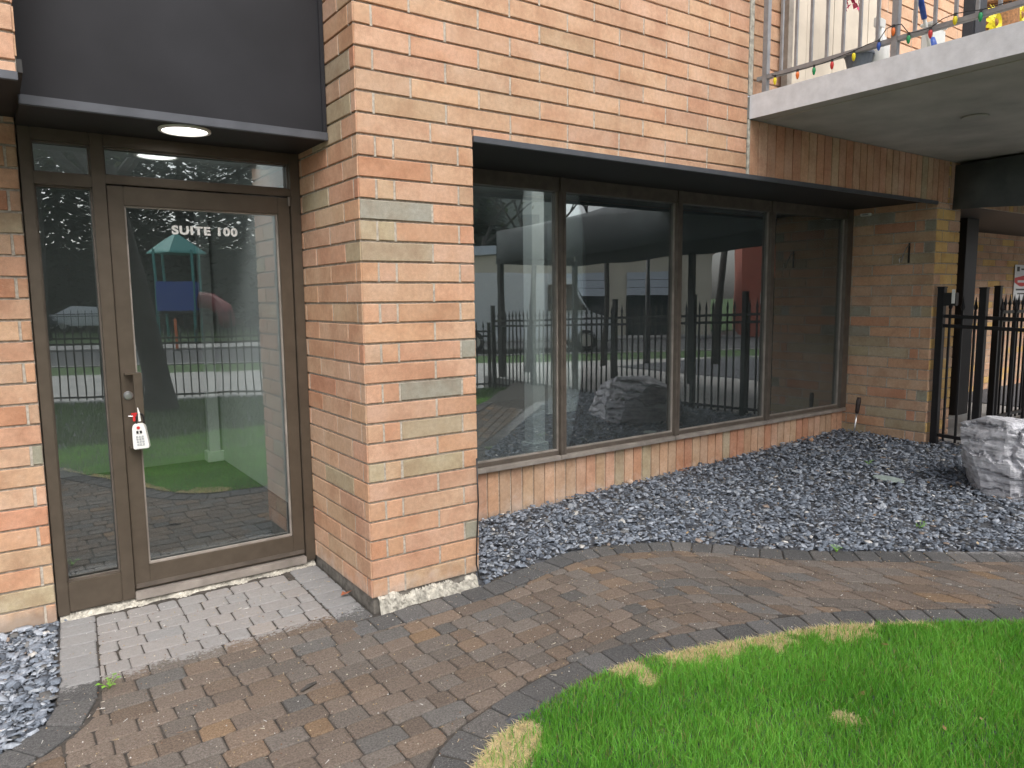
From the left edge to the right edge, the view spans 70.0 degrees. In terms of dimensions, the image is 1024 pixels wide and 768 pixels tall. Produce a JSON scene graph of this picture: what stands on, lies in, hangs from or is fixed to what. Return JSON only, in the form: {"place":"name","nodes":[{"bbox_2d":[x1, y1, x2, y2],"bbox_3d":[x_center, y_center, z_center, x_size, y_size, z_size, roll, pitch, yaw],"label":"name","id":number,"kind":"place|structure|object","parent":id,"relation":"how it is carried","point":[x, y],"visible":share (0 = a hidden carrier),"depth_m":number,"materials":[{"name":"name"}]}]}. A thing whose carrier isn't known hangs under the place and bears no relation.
{"place":"outdoors","nodes":[
{"label":"outdoors","id":0,"kind":"place"},
{"bbox_2d":[0,617,66,753],"bbox_3d":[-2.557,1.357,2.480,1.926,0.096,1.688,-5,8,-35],"label":"gravel","id":1,"kind":"structure","parent":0,"point":[14,673],"depth_m":3.12,"materials":[{"name":"grey gravel"}]},
{"bbox_2d":[57,399,552,617],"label":"interior floor","id":2,"kind":"structure","parent":0,"point":[196,506],"depth_m":5.59,"materials":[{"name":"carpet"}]},
{"bbox_2d":[0,541,1023,767],"bbox_3d":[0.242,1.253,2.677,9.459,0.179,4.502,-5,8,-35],"label":"paved path","id":3,"kind":"structure","parent":0,"point":[128,698],"depth_m":3.45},
{"bbox_2d":[95,673,120,688],"bbox_3d":[-1.697,1.261,3.078,0.062,0.046,0.103,0,7,8],"label":"weed","id":4,"kind":"object","parent":3,"relation":"on","point":[109,684],"visible":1,"depth_m":3.08,"materials":[{"name":"green plant"}]},
{"bbox_2d":[301,681,316,691],"bbox_3d":[-0.854,1.267,3.066,0.018,0.016,0.082,3,8,29],"label":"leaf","id":5,"kind":"object","parent":3,"relation":"on","point":[307,686],"visible":1,"depth_m":3.06,"materials":[{"name":"brown plant"}]},
{"bbox_2d":[17,437,1020,767],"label":"debris","id":6,"kind":"object","parent":3,"relation":"on","point":[473,651],"visible":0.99,"depth_m":3.47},
{"bbox_2d":[475,616,1023,767],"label":"lawn","id":7,"kind":"structure","parent":0,"point":[511,720],"depth_m":2.80,"materials":[{"name":"plant"}]},
{"bbox_2d":[464,619,939,767],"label":"dead grass","id":8,"kind":"structure","parent":7,"relation":"on","point":[517,734],"depth_m":3.13,"materials":[{"name":"beige plant"}]},
{"bbox_2d":[476,428,1023,587],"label":"gravel","id":9,"kind":"structure","parent":0,"point":[923,533],"depth_m":5.21,"materials":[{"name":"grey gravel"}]},
{"bbox_2d":[853,397,860,434],"bbox_3d":[3.521,0.352,7.461,0.077,0.434,0.048,-5,8,-35],"label":"garden trowel","id":10,"kind":"object","parent":9,"relation":"on","point":[858,404],"visible":0.91,"depth_m":7.44,"materials":[{"name":"metal"}]},
{"bbox_2d":[872,475,904,482],"bbox_3d":[3.025,0.759,5.864,0.243,0.017,0.133,9,14,36],"label":"cover plate","id":11,"kind":"object","parent":9,"relation":"on","point":[889,478],"visible":1,"depth_m":5.85,"materials":[{"name":"grey metal"}]},
{"bbox_2d":[929,287,1023,446],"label":"iron fence","id":12,"kind":"object","parent":9,"relation":"on","point":[983,318],"visible":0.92,"depth_m":6.72,"materials":[{"name":"black metal"}]},
{"bbox_2d":[943,289,958,305],"bbox_3d":[4.100,-0.808,6.827,0.066,0.150,0.110,-5,8,-35],"label":"gate lock","id":13,"kind":"object","parent":12,"relation":"attached to","point":[951,299],"visible":1,"depth_m":6.80,"materials":[{"name":"metal"}]},
{"bbox_2d":[960,416,1023,502],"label":"boulder","id":14,"kind":"object","parent":9,"relation":"on","point":[992,455],"visible":0.89,"depth_m":5.37,"materials":[{"name":"stone"}]},
{"bbox_2d":[938,402,1020,446],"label":"entry walk","id":15,"kind":"structure","parent":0,"point":[951,420],"depth_m":8.37,"materials":[{"name":"concrete"}]},
{"bbox_2d":[986,286,1023,417],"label":"iron fence","id":16,"kind":"object","parent":15,"relation":"on","point":[998,294],"visible":0.75,"depth_m":7.94,"materials":[{"name":"black metal"}]},
{"label":"ground","id":17,"kind":"structure","parent":0,"visible":0},
{"bbox_2d":[0,0,1023,633],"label":"apartment building","id":18,"kind":"structure","parent":17,"relation":"on","point":[340,272],"depth_m":4.55,"materials":[{"name":"brick"}]},
{"bbox_2d":[128,413,136,420],"bbox_3d":[-1.942,0.171,3.746,0.042,0.044,0.010,-5,8,-35],"label":"key tag","id":19,"kind":"object","parent":18,"relation":"hanging from","point":[134,415],"visible":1,"depth_m":3.75,"materials":[{"name":"red plastic"}]},
{"bbox_2d":[158,124,210,136],"bbox_3d":[-1.580,-1.222,3.529,0.236,0.011,0.236,-5,8,-35],"label":"ceiling light","id":20,"kind":"object","parent":18,"relation":"attached to","point":[183,130],"visible":1,"depth_m":3.51,"materials":[{"name":"white plastic"}]},
{"bbox_2d":[106,185,304,589],"bbox_3d":[-1.633,0.015,4.030,0.927,2.103,0.127,-5,8,-35],"label":"entrance door","id":21,"kind":"structure","parent":18,"relation":"in","point":[147,572],"depth_m":3.96,"materials":[{"name":"brown metal"}]},
{"bbox_2d":[132,413,150,449],"bbox_3d":[-1.914,0.242,3.768,0.074,0.186,0.050,-3,7,-17],"label":"key lockbox","id":22,"kind":"object","parent":21,"relation":"hanging from","point":[140,435],"visible":1,"depth_m":3.75,"materials":[{"name":"white plastic"}]},
{"bbox_2d":[476,458,488,579],"bbox_3d":[-0.172,0.758,4.090,0.072,0.695,0.026,-1,7,-5],"label":"cable","id":23,"kind":"object","parent":18,"relation":"attached to","point":[477,521],"visible":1,"depth_m":4.09,"materials":[{"name":"plastic"}]},
{"bbox_2d":[472,168,560,474],"bbox_3d":[-0.176,-0.415,5.066,1.266,2.075,0.112,-5,8,-35],"label":"window","id":24,"kind":"structure","parent":18,"relation":"in","point":[481,177],"depth_m":5.21,"materials":[{"name":"brown metal"}]},
{"bbox_2d":[552,177,677,459],"bbox_3d":[0.844,-0.510,5.781,1.253,2.075,0.112,-5,8,-35],"label":"window","id":25,"kind":"structure","parent":18,"relation":"in","point":[618,394],"depth_m":5.76,"materials":[{"name":"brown glass"}]},
{"bbox_2d":[672,191,771,439],"bbox_3d":[1.864,-0.604,6.496,1.266,2.075,0.112,-5,8,-35],"label":"window","id":26,"kind":"structure","parent":18,"relation":"in","point":[721,242],"depth_m":6.48,"materials":[{"name":"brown glass"}]},
{"bbox_2d":[763,201,853,423],"bbox_3d":[2.927,-0.703,7.241,1.356,2.075,0.112,-5,8,-35],"label":"window","id":27,"kind":"structure","parent":18,"relation":"in","point":[810,246],"depth_m":7.24,"materials":[{"name":"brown glass"}]},
{"bbox_2d":[781,0,881,86],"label":"privacy screen","id":28,"kind":"object","parent":18,"relation":"on","point":[852,23],"depth_m":5.43,"materials":[{"name":"white fabric"}]},
{"bbox_2d":[846,0,858,10],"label":"flower hanging","id":29,"kind":"object","parent":18,"relation":"hanging from","point":[854,4],"visible":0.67,"depth_m":5.14},
{"bbox_2d":[844,50,874,68],"bbox_3d":[2.193,-2.029,4.622,0.180,0.115,0.177,-5,8,-35],"label":"plant pot","id":30,"kind":"object","parent":18,"relation":"on","point":[862,58],"visible":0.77,"depth_m":4.56,"materials":[{"name":"grey plastic"}]},
{"bbox_2d":[860,213,871,216],"bbox_3d":[3.562,-1.703,7.357,0.034,0.028,0.110,-5,8,-35],"label":"wall sensor","id":31,"kind":"object","parent":18,"relation":"attached to","point":[865,214],"depth_m":7.34,"materials":[{"name":"white plastic"}]},
{"bbox_2d":[872,17,889,61],"bbox_3d":[2.320,-2.131,4.603,0.114,0.318,0.114,1,7,14],"label":"spray bottle","id":32,"kind":"object","parent":18,"relation":"on","point":[883,53],"visible":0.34,"depth_m":4.56,"materials":[{"name":"white plastic"}]},
{"bbox_2d":[773,1,1011,84],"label":"string lights","id":33,"kind":"object","parent":18,"relation":"hanging from","point":[955,19],"visible":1,"depth_m":4.33,"materials":[{"name":"plastic"}]},
{"bbox_2d":[899,243,909,262],"bbox_3d":[3.759,-1.255,7.004,0.186,0.195,0.018,-5,8,-35],"label":"wall bracket","id":34,"kind":"object","parent":18,"relation":"attached to","point":[908,246],"depth_m":7.04,"materials":[{"name":"black metal"}]},
{"bbox_2d":[918,0,936,46],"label":"brush","id":35,"kind":"object","parent":18,"relation":"on","point":[923,15],"visible":0.45,"depth_m":4.30,"materials":[{"name":"blue plastic"}]},
{"bbox_2d":[920,21,947,47],"bbox_3d":[2.640,-2.108,4.586,0.194,0.270,0.084,-5,8,-35],"label":"storage bin","id":36,"kind":"object","parent":18,"relation":"on","point":[939,35],"visible":0.34,"depth_m":4.54,"materials":[{"name":"white plastic"}]},
{"bbox_2d":[962,0,986,36],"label":"storage box","id":37,"kind":"object","parent":18,"relation":"on","point":[972,27],"visible":0.32,"depth_m":4.82,"materials":[{"name":"grey plastic"}]},
{"bbox_2d":[952,154,1023,209],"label":"entrance canopy","id":38,"kind":"object","parent":18,"relation":"attached to","point":[997,182],"visible":1,"depth_m":6.68,"materials":[{"name":"metal"}]},
{"bbox_2d":[986,5,1001,29],"bbox_3d":[3.273,-2.307,5.002,0.174,0.555,0.180,1,7,11],"label":"flower ornament","id":39,"kind":"object","parent":18,"relation":"on","point":[995,21],"visible":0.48,"depth_m":4.93,"materials":[{"name":"yellow plastic"}]},
{"bbox_2d":[986,0,1019,30],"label":"wicker basket","id":40,"kind":"object","parent":18,"relation":"on","point":[1008,17],"visible":0.09,"depth_m":5.03,"materials":[{"name":"brown wicker"}]},
{"bbox_2d":[1013,265,1023,299],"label":"wall sign","id":41,"kind":"object","parent":18,"relation":"attached to","point":[1018,287],"visible":0.99,"depth_m":11.25,"materials":[{"name":"white plastic"}]},
{"bbox_2d":[1020,6,1023,20],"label":"flower ornament","id":42,"kind":"object","parent":18,"relation":"on","point":[1022,13],"visible":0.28,"depth_m":5.16,"materials":[{"name":"yellow plastic"}]},
{"bbox_2d":[968,383,1019,406],"bbox_3d":[9.589,0.503,8.209,4.000,0.270,7.390,-5,8,-35],"label":"mulch bed","id":43,"kind":"object","parent":17,"relation":"on","point":[984,398],"depth_m":10.13,"materials":[{"name":"soil"}]}
]}

